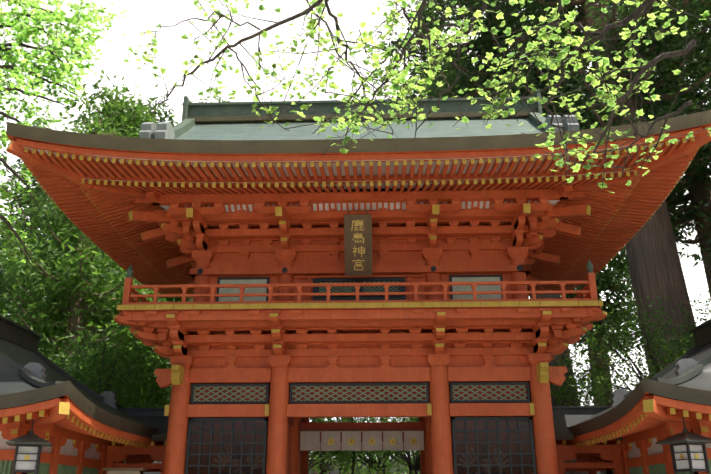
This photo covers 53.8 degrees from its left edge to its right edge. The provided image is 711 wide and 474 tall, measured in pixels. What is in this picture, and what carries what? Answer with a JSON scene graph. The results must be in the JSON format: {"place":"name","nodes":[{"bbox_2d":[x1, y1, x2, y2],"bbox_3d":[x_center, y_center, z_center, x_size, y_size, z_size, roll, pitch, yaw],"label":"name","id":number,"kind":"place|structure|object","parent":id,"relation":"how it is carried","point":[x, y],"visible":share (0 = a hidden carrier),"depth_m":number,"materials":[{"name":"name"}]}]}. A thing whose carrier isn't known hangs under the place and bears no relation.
{"place":"outdoors","nodes":[
{"label":"outdoors","id":0,"kind":"place"},
{"bbox_2d":[0,0,710,473],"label":"forest","id":1,"kind":"object","parent":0,"point":[64,270],"depth_m":26.12,"materials":[{"name":"green plant"}]},
{"bbox_2d":[0,0,710,263],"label":"branches","id":2,"kind":"object","parent":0,"point":[79,45],"depth_m":4.90,"materials":[{"name":"green plant"}]},
{"bbox_2d":[0,0,710,458],"bbox_3d":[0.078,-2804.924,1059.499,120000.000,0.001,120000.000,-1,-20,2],"label":"sky","id":3,"kind":"structure","parent":0,"point":[174,52],"depth_m":5094.56,"materials":[{"name":"white"}]},
{"bbox_2d":[125,460,599,473],"label":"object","id":4,"kind":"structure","parent":0,"point":[331,472],"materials":[{"name":"green plant"}]},
{"bbox_2d":[552,319,710,473],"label":"wing","id":5,"kind":"structure","parent":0,"point":[659,422],"depth_m":13.12,"materials":[{"name":"wood"}]},
{"label":"ground","id":6,"kind":"structure","parent":0,"visible":0},
{"bbox_2d":[0,315,168,473],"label":"wing","id":7,"kind":"structure","parent":6,"relation":"on","point":[55,418],"depth_m":13.54,"materials":[{"name":"wood"}]},
{"bbox_2d":[103,468,145,473],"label":"notice sign","id":8,"kind":"object","parent":6,"relation":"on","point":[123,470],"visible":1,"depth_m":14.16,"materials":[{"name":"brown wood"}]},
{"bbox_2d":[1,287,710,468],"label":"understory foliage","id":9,"kind":"object","parent":6,"relation":"on","point":[590,391],"visible":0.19,"depth_m":20.24,"materials":[{"name":"green plant"}]},
{"bbox_2d":[6,89,710,473],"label":"shrine gate","id":10,"kind":"structure","parent":6,"relation":"on","point":[398,275],"depth_m":15.23,"materials":[{"name":"wood"}]},
{"bbox_2d":[308,417,419,473],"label":"tree foliage","id":11,"kind":"object","parent":6,"relation":"on","point":[373,471],"visible":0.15,"depth_m":26.92,"materials":[{"name":"green plant"}]}
]}

